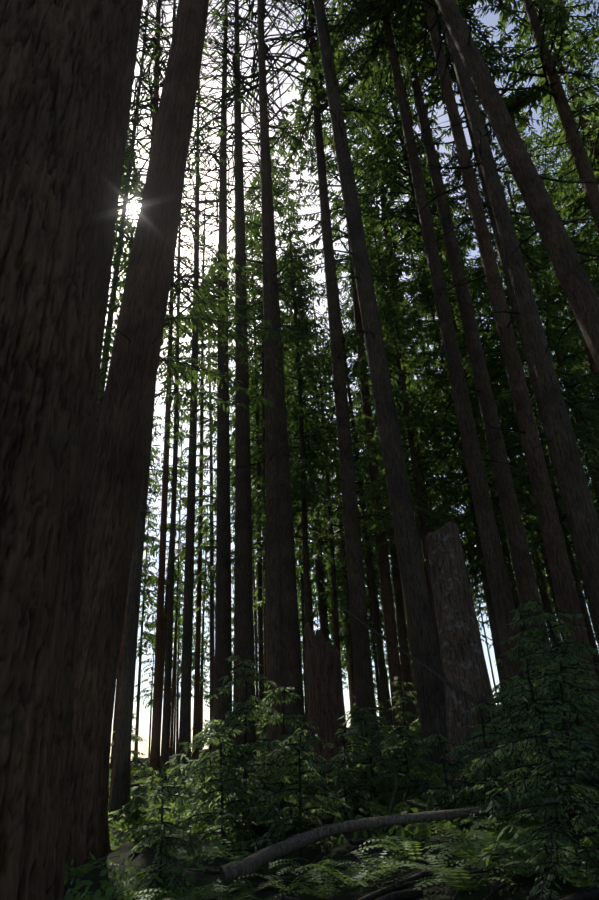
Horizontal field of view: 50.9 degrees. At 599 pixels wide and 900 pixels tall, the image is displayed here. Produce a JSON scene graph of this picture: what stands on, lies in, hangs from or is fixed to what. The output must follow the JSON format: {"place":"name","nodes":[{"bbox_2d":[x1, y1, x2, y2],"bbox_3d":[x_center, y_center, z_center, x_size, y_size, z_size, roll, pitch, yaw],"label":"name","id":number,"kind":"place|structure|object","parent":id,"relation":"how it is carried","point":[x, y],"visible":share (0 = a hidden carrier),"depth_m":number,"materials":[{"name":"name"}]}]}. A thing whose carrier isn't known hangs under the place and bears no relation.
{"place":"outdoors","nodes":[
{"label":"outdoors","id":0,"kind":"place"},
{"bbox_2d":[126,198,140,217],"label":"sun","id":1,"kind":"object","parent":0,"point":[132,212],"visible":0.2,"depth_m":1360.77,"materials":[{"name":"white"}]},
{"bbox_2d":[64,704,598,899],"bbox_3d":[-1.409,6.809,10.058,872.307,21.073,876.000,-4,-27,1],"label":"ground","id":2,"kind":"structure","parent":0,"point":[520,889],"depth_m":5.54,"materials":[{"name":"green plant"}]},
{"bbox_2d":[0,0,142,899],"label":"tree trunk","id":3,"kind":"object","parent":2,"relation":"on","point":[67,68],"visible":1,"depth_m":3.33,"materials":[{"name":"brown plant"}]},
{"bbox_2d":[65,0,209,871],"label":"tree trunk","id":4,"kind":"object","parent":2,"relation":"on","point":[118,460],"visible":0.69,"depth_m":9.40,"materials":[{"name":"brown plant"}]},
{"bbox_2d":[304,622,355,797],"bbox_3d":[0.428,4.349,10.071,0.945,3.191,0.941,-4,-27,1],"label":"tree stump","id":5,"kind":"object","parent":2,"relation":"on","point":[326,708],"visible":0.56,"depth_m":10.04,"materials":[{"name":"brown wood"}]},
{"bbox_2d":[64,708,598,899],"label":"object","id":6,"kind":"object","parent":2,"relation":"on","point":[108,887],"visible":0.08,"depth_m":6.22,"materials":[{"name":"green plant"}]},
{"bbox_2d":[65,727,598,899],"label":"ferns","id":7,"kind":"object","parent":2,"relation":"on","point":[204,893],"visible":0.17,"depth_m":4.67,"materials":[{"name":"green plant"}]},
{"bbox_2d":[66,607,598,899],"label":"fallen branches","id":8,"kind":"object","parent":2,"relation":"on","point":[230,872],"visible":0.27,"depth_m":5.64,"materials":[{"name":"brown wood"}]},
{"bbox_2d":[93,0,598,825],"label":"trees","id":9,"kind":"object","parent":2,"relation":"on","point":[279,660],"depth_m":24.56,"materials":[{"name":"green plant"}]},
{"bbox_2d":[108,590,598,899],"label":"shrubs","id":10,"kind":"object","parent":2,"relation":"on","point":[252,812],"depth_m":6.61,"materials":[{"name":"green plant"}]},
{"bbox_2d":[426,522,509,794],"bbox_3d":[2.386,3.102,9.242,1.047,4.263,1.057,-4,-27,1],"label":"dead tree trunk","id":11,"kind":"object","parent":2,"relation":"on","point":[464,666],"visible":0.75,"depth_m":9.13,"materials":[{"name":"wood"}]},
{"bbox_2d":[100,0,598,758],"label":"sky","id":12,"kind":"structure","parent":0,"point":[490,19],"materials":[{"name":"white"}]}
]}

